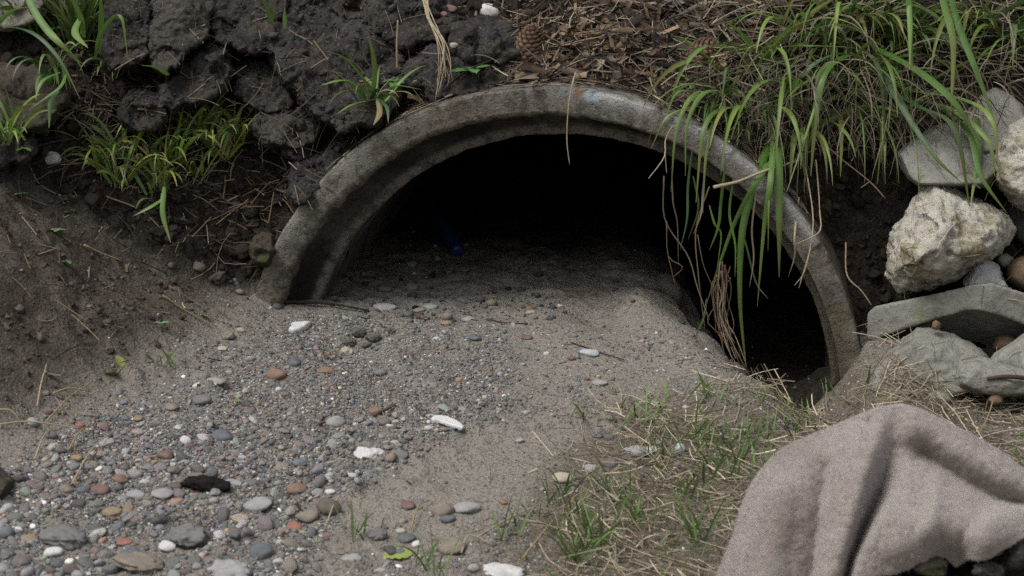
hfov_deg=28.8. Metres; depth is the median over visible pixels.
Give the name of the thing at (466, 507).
pebble
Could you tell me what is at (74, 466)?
pebble
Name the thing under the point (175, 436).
pebble
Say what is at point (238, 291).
pebble
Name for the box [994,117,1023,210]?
rock
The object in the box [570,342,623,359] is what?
twig
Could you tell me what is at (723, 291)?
root tangle
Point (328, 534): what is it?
pebble
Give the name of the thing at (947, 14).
grass tuft
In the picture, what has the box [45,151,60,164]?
pebble
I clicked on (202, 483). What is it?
charred lump
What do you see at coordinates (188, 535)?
pebble
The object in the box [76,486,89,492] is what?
pebble
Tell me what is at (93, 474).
pebble
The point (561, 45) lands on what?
pine needles
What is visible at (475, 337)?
pebble
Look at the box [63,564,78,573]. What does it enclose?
pebble
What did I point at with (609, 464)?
pebble
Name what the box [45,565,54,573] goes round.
pebble
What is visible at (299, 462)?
pebble
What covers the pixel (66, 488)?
pebble
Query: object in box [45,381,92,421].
dry straw
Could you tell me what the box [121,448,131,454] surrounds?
pebble
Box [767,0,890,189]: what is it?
grass tuft
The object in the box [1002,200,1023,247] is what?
rock
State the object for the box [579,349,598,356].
pebble
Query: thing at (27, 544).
pebble
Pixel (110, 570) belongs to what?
pebble
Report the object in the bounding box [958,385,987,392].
stick
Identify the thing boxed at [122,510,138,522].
pebble
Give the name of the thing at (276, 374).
pebble
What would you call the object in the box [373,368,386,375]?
pebble
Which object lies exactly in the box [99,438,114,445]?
pebble
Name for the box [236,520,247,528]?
pebble
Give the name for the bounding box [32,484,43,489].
pebble
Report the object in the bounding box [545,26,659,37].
stick
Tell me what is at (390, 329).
soil clod
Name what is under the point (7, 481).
stone
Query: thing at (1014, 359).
rock
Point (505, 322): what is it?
twig
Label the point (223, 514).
pebble
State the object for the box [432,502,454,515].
pebble
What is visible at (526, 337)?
pebble
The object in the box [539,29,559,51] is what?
stick
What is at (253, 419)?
pebble
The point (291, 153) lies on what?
asphalt chunk
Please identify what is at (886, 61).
grass tuft
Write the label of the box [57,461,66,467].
pebble
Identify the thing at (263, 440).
pebble
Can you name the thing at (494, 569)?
pebble
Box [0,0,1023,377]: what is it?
soil crumbs
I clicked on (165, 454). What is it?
pebble
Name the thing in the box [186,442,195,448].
pebble
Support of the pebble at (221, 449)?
on the ground at (552, 192)
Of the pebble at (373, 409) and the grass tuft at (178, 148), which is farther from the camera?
the grass tuft at (178, 148)
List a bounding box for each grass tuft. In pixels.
[0,0,79,97]
[0,77,58,146]
[6,40,95,125]
[25,0,127,65]
[49,111,148,173]
[59,113,166,164]
[64,129,172,187]
[78,39,135,82]
[101,365,121,376]
[109,128,197,195]
[116,101,186,171]
[134,168,170,242]
[142,60,184,77]
[143,127,243,183]
[144,346,180,367]
[146,103,219,161]
[148,91,234,141]
[174,109,249,154]
[180,105,258,161]
[184,98,259,145]
[262,0,286,27]
[320,33,425,124]
[328,496,382,541]
[391,517,466,575]
[481,494,537,540]
[494,481,552,526]
[536,502,617,567]
[539,452,597,500]
[550,484,643,552]
[565,387,605,427]
[586,459,655,505]
[613,475,673,525]
[634,380,675,431]
[635,422,700,460]
[642,0,862,111]
[647,37,875,172]
[651,62,750,259]
[666,477,739,546]
[667,0,888,72]
[667,27,893,158]
[670,0,879,108]
[672,468,724,501]
[685,436,746,482]
[694,99,796,372]
[711,428,764,462]
[727,44,902,205]
[728,41,922,142]
[745,406,778,445]
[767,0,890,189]
[794,30,979,201]
[798,0,961,66]
[798,32,931,179]
[803,0,921,57]
[808,5,1017,133]
[808,8,978,119]
[819,376,833,393]
[865,0,1006,212]
[866,359,881,384]
[892,0,1023,72]
[906,0,996,126]
[927,0,1023,69]
[929,13,1023,76]
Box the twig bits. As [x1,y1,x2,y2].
[2,230,829,575]
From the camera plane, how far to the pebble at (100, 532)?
2.53 m
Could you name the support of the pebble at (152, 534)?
on the ground at (552, 192)
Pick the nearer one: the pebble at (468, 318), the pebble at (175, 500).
the pebble at (175, 500)
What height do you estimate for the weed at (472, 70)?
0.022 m
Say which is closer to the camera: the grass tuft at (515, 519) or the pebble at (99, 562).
the pebble at (99, 562)
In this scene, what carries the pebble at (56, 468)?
on the ground at (552, 192)
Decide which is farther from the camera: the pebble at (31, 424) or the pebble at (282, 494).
the pebble at (31, 424)
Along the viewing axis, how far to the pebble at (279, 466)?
2.71 m
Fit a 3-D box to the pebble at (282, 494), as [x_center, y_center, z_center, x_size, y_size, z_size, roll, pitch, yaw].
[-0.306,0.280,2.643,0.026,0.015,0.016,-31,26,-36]
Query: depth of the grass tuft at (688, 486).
2.66 m
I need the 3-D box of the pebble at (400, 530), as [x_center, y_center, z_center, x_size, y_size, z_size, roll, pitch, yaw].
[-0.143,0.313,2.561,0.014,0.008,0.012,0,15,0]
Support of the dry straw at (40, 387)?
on the ground at (552, 192)
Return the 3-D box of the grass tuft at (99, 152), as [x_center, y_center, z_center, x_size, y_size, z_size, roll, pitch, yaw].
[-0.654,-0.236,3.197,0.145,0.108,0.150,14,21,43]
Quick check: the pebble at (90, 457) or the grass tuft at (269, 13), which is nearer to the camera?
the pebble at (90, 457)
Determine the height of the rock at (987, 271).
0.061 m
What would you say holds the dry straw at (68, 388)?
on the ground at (552, 192)
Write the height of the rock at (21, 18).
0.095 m
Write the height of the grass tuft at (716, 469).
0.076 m
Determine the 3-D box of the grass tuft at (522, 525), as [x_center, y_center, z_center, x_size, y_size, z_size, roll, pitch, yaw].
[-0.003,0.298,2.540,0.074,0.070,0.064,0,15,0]
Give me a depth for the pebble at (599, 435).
2.84 m
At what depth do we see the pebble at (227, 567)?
2.43 m
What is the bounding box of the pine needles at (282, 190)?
[0,37,293,418]
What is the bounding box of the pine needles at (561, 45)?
[383,0,803,127]
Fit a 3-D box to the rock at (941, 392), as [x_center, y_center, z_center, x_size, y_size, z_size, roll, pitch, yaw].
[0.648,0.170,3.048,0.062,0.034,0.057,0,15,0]
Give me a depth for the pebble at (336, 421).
2.85 m
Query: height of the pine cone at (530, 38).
0.082 m
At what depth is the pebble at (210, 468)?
2.71 m
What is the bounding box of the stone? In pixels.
[0,467,14,500]
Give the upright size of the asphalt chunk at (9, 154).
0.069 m
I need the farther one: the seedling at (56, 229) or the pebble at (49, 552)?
the seedling at (56, 229)
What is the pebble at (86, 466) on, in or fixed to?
on the ground at (552, 192)
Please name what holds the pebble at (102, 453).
on the ground at (552, 192)
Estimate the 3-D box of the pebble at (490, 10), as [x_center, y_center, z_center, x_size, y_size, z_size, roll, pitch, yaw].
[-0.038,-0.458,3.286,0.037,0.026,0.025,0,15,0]
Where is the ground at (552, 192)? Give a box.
[0,0,1023,575]
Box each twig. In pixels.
[83,244,122,260]
[106,196,175,245]
[162,295,217,326]
[284,300,366,310]
[443,45,515,91]
[486,319,527,323]
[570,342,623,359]
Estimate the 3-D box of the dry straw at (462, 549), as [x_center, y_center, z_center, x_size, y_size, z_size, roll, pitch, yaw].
[-0.048,0.322,2.518,0.045,0.016,0.022,-6,16,-23]
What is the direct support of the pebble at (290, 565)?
on the ground at (552, 192)
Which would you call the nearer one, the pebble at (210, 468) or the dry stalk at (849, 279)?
the pebble at (210, 468)
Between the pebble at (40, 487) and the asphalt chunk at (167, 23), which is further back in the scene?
the asphalt chunk at (167, 23)
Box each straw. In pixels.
[0,408,19,420]
[0,421,82,428]
[33,429,51,460]
[36,364,46,406]
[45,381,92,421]
[53,387,90,393]
[68,422,95,449]
[71,430,114,483]
[80,415,127,419]
[326,494,340,523]
[410,499,429,529]
[460,534,493,553]
[478,504,538,536]
[522,510,565,558]
[568,489,591,507]
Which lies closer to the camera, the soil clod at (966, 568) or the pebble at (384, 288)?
the soil clod at (966, 568)
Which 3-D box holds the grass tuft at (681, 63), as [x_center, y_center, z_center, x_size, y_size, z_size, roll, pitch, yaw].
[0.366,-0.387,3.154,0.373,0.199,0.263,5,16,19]
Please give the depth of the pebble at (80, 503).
2.59 m
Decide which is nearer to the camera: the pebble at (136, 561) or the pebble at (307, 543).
the pebble at (136, 561)
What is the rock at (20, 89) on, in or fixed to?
on the ground at (552, 192)
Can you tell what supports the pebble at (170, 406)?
on the ground at (552, 192)
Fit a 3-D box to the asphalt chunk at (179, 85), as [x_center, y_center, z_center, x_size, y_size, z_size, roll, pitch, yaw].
[-0.525,-0.346,3.280,0.141,0.116,0.197,0,15,0]
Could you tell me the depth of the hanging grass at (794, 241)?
3.11 m
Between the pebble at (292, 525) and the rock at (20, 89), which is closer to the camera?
the pebble at (292, 525)
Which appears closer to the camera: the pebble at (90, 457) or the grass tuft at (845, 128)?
the pebble at (90, 457)
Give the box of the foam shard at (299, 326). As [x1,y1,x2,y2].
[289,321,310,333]
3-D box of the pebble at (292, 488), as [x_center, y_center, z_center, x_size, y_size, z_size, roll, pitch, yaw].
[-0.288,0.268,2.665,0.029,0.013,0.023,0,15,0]
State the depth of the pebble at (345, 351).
3.13 m
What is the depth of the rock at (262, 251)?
3.23 m
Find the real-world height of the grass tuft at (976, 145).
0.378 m
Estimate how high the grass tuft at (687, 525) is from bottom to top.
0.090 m
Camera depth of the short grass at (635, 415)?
2.82 m
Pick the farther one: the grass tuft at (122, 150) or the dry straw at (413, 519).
the grass tuft at (122, 150)
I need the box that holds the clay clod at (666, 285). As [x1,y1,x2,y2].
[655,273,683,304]
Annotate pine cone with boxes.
[514,23,544,61]
[686,36,722,59]
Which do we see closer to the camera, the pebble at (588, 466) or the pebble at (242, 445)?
the pebble at (588, 466)
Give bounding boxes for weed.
[381,78,404,86]
[448,65,494,78]
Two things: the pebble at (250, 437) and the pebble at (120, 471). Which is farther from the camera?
the pebble at (250, 437)
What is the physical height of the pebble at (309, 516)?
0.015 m
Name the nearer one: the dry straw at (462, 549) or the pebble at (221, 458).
the dry straw at (462, 549)
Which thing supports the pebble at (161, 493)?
on the ground at (552, 192)
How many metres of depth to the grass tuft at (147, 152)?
3.23 m
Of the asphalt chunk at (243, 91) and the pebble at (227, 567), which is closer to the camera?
the pebble at (227, 567)
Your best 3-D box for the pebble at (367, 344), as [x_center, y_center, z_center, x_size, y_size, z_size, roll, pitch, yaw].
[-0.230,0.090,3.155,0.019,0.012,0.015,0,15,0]
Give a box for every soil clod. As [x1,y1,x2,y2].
[351,328,365,337]
[364,333,381,341]
[383,327,395,332]
[884,554,1023,575]
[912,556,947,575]
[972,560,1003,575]
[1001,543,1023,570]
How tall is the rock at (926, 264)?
0.184 m
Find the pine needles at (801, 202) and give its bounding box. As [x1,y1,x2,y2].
[326,5,825,243]
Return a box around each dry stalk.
[396,20,398,69]
[566,71,576,163]
[648,125,673,178]
[713,159,799,188]
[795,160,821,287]
[829,147,884,197]
[845,242,871,304]
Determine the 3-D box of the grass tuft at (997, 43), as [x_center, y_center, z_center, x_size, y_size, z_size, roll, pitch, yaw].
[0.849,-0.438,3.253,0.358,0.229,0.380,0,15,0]
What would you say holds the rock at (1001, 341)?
on the ground at (552, 192)
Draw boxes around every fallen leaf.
[115,355,124,367]
[383,547,411,558]
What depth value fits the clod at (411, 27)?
3.25 m
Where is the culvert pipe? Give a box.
[255,81,860,384]
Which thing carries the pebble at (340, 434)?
on the gravel
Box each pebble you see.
[0,503,14,513]
[0,545,8,550]
[0,548,13,559]
[4,499,15,503]
[6,512,24,520]
[7,536,17,545]
[10,555,31,566]
[12,475,28,481]
[13,522,26,528]
[19,487,30,496]
[20,503,29,512]
[21,534,37,541]
[22,542,30,547]
[24,480,36,485]
[27,417,38,426]
[28,512,37,521]
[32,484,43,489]
[34,563,44,571]
[35,470,47,480]
[38,524,87,549]
[39,493,49,499]
[41,462,52,467]
[43,547,62,557]
[44,431,56,438]
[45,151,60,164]
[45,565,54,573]
[47,443,57,449]
[50,464,61,472]
[50,493,59,499]
[50,558,64,567]
[55,445,66,453]
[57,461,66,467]
[59,484,73,492]
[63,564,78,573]
[66,463,79,469]
[70,455,82,461]
[71,499,85,508]
[75,422,84,428]
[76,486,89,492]
[77,557,93,567]
[80,554,90,557]
[82,464,93,469]
[83,453,92,459]
[85,460,96,465]
[85,523,103,529]
[86,499,103,507]
[87,439,96,445]
[88,534,99,543]
[89,494,95,499]
[90,472,100,476]
[90,484,109,494]
[90,527,105,536]
[93,508,101,512]
[94,558,104,566]
[96,450,108,456]
[96,549,114,558]
[98,422,108,430]
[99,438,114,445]
[102,466,113,474]
[102,506,121,515]
[103,565,118,574]
[111,474,127,483]
[111,521,124,531]
[111,550,164,573]
[113,483,123,490]
[114,495,128,499]
[115,469,126,474]
[117,538,132,545]
[120,547,140,552]
[121,415,129,420]
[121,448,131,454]
[122,503,133,512]
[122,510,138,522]
[126,489,144,497]
[126,521,137,526]
[127,469,142,478]
[131,429,143,435]
[131,515,140,521]
[133,416,142,420]
[139,479,149,483]
[140,435,149,440]
[141,518,150,524]
[142,464,153,469]
[142,500,152,507]
[144,442,153,449]
[145,401,154,406]
[149,531,158,536]
[150,420,159,426]
[150,515,166,526]
[151,488,173,498]
[153,463,166,471]
[156,507,164,514]
[157,450,173,458]
[159,540,175,551]
[165,403,178,410]
[165,507,176,511]
[165,522,205,547]
[165,556,179,568]
[167,434,179,439]
[167,466,179,473]
[167,552,175,557]
[169,497,182,502]
[171,481,182,488]
[173,488,185,497]
[175,451,187,460]
[175,477,184,481]
[180,435,190,443]
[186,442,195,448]
[188,472,202,476]
[190,555,201,565]
[191,463,203,472]
[192,395,211,404]
[193,262,205,271]
[197,433,208,440]
[197,494,208,498]
[199,500,210,505]
[203,446,210,452]
[204,469,217,476]
[207,377,226,384]
[207,466,216,471]
[207,559,252,575]
[209,488,220,495]
[210,429,232,440]
[213,530,225,539]
[214,448,225,451]
[217,455,225,460]
[217,506,229,522]
[218,346,226,350]
[219,462,228,467]
[221,331,234,339]
[226,479,241,484]
[228,526,241,539]
[230,513,248,523]
[233,437,239,443]
[235,289,244,293]
[235,503,242,510]
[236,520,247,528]
[237,460,246,463]
[238,443,246,448]
[240,400,252,406]
[241,527,254,536]
[243,496,271,511]
[244,479,255,485]
[245,435,258,440]
[247,407,254,414]
[247,444,256,449]
[249,416,257,423]
[249,542,272,559]
[255,481,264,485]
[258,437,268,444]
[258,516,272,530]
[260,477,270,482]
[265,559,272,567]
[266,368,286,379]
[267,515,278,522]
[270,477,283,482]
[270,487,278,494]
[273,491,289,499]
[275,462,289,470]
[277,526,287,530]
[277,550,284,558]
[278,428,290,433]
[281,538,299,547]
[282,558,297,573]
[285,434,292,439]
[285,506,295,514]
[286,483,307,493]
[287,521,301,529]
[288,358,301,366]
[292,458,307,466]
[294,440,304,448]
[294,534,305,542]
[295,509,318,522]
[302,539,312,546]
[305,437,316,442]
[306,527,317,537]
[310,488,323,494]
[311,563,321,571]
[312,463,324,475]
[314,474,325,487]
[315,414,322,420]
[317,366,333,372]
[317,453,327,460]
[317,498,340,514]
[323,532,332,537]
[325,489,334,494]
[326,415,345,427]
[327,438,337,448]
[332,432,344,438]
[339,346,352,355]
[341,553,362,560]
[343,338,355,346]
[353,416,363,422]
[353,432,362,436]
[353,446,384,459]
[361,341,371,347]
[363,470,372,477]
[364,527,387,540]
[365,419,372,425]
[368,406,381,413]
[373,303,396,310]
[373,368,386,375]
[374,568,385,571]
[378,284,392,291]
[378,417,391,424]
[384,545,395,554]
[385,452,396,461]
[392,411,399,417]
[396,450,407,459]
[396,528,405,533]
[396,548,404,553]
[397,533,415,542]
[398,428,406,432]
[400,500,415,508]
[405,282,418,289]
[406,261,416,266]
[412,498,423,502]
[412,540,422,546]
[414,307,424,312]
[422,303,437,308]
[424,425,432,430]
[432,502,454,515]
[437,404,450,410]
[438,537,465,554]
[440,11,447,16]
[440,321,451,324]
[440,515,455,522]
[441,312,452,319]
[446,4,456,11]
[450,42,457,47]
[453,502,480,513]
[458,406,466,412]
[461,316,474,320]
[467,335,481,340]
[467,563,479,571]
[479,3,498,17]
[483,562,525,575]
[498,499,507,504]
[515,438,524,442]
[520,335,532,338]
[525,310,535,313]
[552,472,575,483]
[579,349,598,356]
[584,464,596,471]
[591,430,602,438]
[592,379,607,385]
[601,457,620,467]
[603,435,613,440]
[606,414,616,422]
[624,445,653,456]
[671,443,685,453]
[696,561,706,567]
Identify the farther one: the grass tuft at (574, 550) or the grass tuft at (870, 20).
the grass tuft at (870, 20)
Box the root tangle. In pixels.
[707,260,747,373]
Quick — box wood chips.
[363,0,801,135]
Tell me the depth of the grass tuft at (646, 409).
2.90 m
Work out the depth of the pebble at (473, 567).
2.46 m
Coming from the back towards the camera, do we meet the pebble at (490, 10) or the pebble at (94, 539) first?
the pebble at (490, 10)
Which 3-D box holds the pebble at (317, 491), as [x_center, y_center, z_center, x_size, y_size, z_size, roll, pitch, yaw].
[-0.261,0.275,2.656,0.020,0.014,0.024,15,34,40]
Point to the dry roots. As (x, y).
(145, 109)
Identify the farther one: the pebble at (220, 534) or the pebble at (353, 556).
the pebble at (220, 534)
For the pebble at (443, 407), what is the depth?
2.89 m
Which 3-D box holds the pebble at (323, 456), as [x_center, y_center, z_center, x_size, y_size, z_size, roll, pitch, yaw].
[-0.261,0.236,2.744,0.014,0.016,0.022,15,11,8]
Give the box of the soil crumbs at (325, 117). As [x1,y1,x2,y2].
[108,0,481,181]
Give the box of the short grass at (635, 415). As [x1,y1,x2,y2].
[535,369,1023,575]
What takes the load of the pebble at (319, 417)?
on the ground at (552, 192)
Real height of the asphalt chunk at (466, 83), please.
0.100 m
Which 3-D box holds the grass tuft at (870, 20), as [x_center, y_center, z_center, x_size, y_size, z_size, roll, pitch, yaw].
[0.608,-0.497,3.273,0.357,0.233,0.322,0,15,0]
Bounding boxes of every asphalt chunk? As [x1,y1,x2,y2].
[0,131,37,170]
[100,0,151,72]
[117,87,168,134]
[145,0,216,78]
[155,42,235,115]
[208,0,291,57]
[227,57,296,113]
[248,104,326,148]
[266,3,406,135]
[281,147,310,160]
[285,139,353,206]
[288,0,366,19]
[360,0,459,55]
[400,43,501,103]
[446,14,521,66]
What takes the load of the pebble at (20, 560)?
on the ground at (552, 192)
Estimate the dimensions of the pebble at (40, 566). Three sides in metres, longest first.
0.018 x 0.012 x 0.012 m
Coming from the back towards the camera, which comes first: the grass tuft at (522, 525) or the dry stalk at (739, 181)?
the dry stalk at (739, 181)
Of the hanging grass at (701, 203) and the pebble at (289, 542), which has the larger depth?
the hanging grass at (701, 203)
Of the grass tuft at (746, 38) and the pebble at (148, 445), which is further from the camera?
the grass tuft at (746, 38)
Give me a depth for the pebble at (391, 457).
2.74 m
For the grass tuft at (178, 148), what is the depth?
3.24 m
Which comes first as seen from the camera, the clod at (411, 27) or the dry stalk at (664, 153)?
the dry stalk at (664, 153)
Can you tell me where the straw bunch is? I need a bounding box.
[422,0,452,100]
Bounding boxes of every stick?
[373,404,395,416]
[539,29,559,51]
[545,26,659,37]
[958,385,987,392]
[987,375,1023,379]
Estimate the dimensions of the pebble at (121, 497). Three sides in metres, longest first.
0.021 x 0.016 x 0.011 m
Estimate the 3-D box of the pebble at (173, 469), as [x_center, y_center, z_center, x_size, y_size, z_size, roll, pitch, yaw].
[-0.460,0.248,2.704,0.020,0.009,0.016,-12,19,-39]
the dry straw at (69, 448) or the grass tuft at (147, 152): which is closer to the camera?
the dry straw at (69, 448)
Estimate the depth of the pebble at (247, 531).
2.52 m
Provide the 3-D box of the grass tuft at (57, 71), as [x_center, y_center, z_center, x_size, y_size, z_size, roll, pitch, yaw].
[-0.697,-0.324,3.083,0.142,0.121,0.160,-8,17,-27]
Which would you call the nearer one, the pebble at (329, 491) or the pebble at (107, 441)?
the pebble at (329, 491)
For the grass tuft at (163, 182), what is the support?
on the ground at (552, 192)
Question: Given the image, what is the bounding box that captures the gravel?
[0,194,1023,575]
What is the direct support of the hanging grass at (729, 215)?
hanging from the grass tuft at (775, 176)
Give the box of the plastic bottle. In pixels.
[431,214,462,255]
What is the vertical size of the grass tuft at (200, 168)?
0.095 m
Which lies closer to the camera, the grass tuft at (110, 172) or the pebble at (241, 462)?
the pebble at (241, 462)
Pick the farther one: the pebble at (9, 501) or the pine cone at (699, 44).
the pine cone at (699, 44)
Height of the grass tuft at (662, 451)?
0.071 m
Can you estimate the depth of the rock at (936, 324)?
3.09 m
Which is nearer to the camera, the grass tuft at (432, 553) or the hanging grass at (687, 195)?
the grass tuft at (432, 553)
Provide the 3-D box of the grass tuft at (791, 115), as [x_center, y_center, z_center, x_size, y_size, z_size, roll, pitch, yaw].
[0.406,-0.284,3.137,0.349,0.186,0.271,-14,20,-42]
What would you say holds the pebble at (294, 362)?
on the ground at (552, 192)
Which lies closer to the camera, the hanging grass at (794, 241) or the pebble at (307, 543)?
the pebble at (307, 543)
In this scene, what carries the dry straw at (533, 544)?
on the ground at (552, 192)
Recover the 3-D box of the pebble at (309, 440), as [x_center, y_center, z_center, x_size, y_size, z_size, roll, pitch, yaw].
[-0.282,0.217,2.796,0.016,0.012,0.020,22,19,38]
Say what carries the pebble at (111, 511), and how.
on the ground at (552, 192)
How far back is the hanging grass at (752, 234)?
3.11 m
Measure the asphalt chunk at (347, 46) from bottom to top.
0.211 m
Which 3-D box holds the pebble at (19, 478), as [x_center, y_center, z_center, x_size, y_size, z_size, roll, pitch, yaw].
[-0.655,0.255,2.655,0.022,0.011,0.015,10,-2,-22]
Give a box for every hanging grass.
[680,149,692,248]
[694,155,707,231]
[709,165,725,250]
[728,176,736,269]
[749,192,756,286]
[788,197,798,276]
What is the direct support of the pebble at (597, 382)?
on the ground at (552, 192)
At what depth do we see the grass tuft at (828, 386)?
3.17 m
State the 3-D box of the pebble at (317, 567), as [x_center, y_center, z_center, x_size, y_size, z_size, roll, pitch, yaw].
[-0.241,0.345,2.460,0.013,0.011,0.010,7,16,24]
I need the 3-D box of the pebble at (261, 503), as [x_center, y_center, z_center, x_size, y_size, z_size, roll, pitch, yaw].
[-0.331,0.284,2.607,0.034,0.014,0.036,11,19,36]
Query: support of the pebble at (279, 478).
on the ground at (552, 192)
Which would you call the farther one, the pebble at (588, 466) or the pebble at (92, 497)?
the pebble at (588, 466)
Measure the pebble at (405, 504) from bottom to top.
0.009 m
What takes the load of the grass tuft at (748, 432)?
on the ground at (552, 192)
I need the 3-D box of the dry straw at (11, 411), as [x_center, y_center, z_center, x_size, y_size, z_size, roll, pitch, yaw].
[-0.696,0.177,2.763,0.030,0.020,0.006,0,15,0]
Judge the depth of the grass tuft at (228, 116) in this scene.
3.29 m
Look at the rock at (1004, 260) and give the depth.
3.19 m
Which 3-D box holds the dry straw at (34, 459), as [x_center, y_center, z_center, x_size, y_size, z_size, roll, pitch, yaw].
[-0.643,0.214,2.732,0.008,0.018,0.084,0,15,0]
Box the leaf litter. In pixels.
[3,17,212,403]
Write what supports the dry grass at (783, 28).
on the ground at (552, 192)
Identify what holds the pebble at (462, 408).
on the ground at (552, 192)
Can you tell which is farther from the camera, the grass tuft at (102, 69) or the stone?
the grass tuft at (102, 69)
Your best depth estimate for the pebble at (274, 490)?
2.66 m
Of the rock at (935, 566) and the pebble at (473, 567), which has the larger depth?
the pebble at (473, 567)
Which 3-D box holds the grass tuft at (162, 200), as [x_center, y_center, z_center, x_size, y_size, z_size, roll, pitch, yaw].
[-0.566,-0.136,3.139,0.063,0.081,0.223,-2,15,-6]
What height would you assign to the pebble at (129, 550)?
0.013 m
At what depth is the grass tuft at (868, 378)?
3.07 m
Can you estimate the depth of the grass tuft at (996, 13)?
3.22 m
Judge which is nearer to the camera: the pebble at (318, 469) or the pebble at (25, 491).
the pebble at (25, 491)
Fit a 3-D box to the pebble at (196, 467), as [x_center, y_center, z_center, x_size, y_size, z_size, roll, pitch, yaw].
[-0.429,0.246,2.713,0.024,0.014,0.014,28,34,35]
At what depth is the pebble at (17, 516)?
2.55 m
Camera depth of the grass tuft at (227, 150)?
3.28 m
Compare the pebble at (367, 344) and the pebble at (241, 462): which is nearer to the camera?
the pebble at (241, 462)
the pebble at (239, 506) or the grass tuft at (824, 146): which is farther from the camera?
the grass tuft at (824, 146)
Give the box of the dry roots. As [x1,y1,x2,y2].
[97,0,498,209]
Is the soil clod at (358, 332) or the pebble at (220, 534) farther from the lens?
the soil clod at (358, 332)
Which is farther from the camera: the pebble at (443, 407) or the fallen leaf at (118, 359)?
the fallen leaf at (118, 359)
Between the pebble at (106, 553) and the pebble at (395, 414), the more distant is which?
the pebble at (395, 414)
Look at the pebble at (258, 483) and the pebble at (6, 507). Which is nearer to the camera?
the pebble at (6, 507)
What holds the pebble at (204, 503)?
on the ground at (552, 192)
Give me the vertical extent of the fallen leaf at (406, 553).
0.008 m
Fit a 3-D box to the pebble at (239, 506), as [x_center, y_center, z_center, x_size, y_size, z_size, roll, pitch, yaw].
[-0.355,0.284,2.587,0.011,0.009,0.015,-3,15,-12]
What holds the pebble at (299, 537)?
on the ground at (552, 192)
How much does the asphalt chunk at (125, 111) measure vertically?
0.076 m
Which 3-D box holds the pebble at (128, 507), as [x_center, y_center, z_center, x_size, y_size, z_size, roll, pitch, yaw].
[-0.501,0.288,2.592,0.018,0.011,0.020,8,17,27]
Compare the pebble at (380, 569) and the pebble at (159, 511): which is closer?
the pebble at (380, 569)
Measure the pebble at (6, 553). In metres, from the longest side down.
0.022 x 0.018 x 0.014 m
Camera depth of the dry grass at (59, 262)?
3.04 m
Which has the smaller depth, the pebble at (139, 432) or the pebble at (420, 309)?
the pebble at (139, 432)
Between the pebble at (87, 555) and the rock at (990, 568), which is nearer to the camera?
the rock at (990, 568)
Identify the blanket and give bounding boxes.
[712,403,1023,575]
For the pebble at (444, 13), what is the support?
on the clod at (411, 27)
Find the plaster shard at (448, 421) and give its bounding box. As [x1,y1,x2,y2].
[431,415,463,429]
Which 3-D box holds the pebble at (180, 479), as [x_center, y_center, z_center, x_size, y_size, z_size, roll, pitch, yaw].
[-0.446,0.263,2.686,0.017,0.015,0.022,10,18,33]
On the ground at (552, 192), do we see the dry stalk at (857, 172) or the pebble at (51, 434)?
the pebble at (51, 434)
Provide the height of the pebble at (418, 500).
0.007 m
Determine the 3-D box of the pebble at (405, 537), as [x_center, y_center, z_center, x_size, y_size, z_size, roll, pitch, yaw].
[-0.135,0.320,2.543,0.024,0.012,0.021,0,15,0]
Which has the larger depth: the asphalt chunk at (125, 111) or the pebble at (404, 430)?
the asphalt chunk at (125, 111)
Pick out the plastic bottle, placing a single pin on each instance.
(445, 231)
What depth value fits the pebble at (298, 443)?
2.77 m
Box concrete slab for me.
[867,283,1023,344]
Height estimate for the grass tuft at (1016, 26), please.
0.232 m
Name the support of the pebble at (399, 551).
on the ground at (552, 192)
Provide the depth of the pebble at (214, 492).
2.63 m
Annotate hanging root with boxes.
[662,176,709,319]
[695,187,714,330]
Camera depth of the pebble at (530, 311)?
3.27 m
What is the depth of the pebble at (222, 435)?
2.79 m
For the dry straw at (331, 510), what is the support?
on the ground at (552, 192)
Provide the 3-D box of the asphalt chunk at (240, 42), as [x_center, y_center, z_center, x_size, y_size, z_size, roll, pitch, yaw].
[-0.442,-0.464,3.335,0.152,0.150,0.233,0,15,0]
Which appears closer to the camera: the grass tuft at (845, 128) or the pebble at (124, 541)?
the pebble at (124, 541)
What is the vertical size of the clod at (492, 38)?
0.089 m
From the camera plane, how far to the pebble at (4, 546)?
2.48 m
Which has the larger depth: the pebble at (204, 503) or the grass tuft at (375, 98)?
the grass tuft at (375, 98)
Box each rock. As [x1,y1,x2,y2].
[0,0,51,32]
[0,62,70,133]
[249,231,275,266]
[869,327,988,396]
[884,185,1016,292]
[898,121,995,188]
[928,389,953,402]
[932,320,940,329]
[955,353,1023,397]
[962,259,1011,288]
[963,88,1023,151]
[987,394,1003,405]
[990,333,1023,367]
[992,334,1016,350]
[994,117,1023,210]
[995,253,1013,267]
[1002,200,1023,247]
[1007,256,1023,289]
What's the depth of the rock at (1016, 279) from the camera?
3.16 m
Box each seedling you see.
[16,147,30,154]
[50,228,65,236]
[154,321,169,331]
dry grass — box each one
[0,44,201,416]
[520,321,1023,575]
[642,0,1023,170]
[682,51,1023,193]
[856,114,1022,395]
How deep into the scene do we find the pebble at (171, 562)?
2.45 m
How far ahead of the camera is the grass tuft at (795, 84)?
3.18 m
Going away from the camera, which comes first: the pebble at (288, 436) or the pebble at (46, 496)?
the pebble at (46, 496)
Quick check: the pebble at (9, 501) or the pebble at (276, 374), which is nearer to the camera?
the pebble at (9, 501)
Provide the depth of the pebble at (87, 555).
2.47 m
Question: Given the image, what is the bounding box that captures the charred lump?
[179,474,231,491]

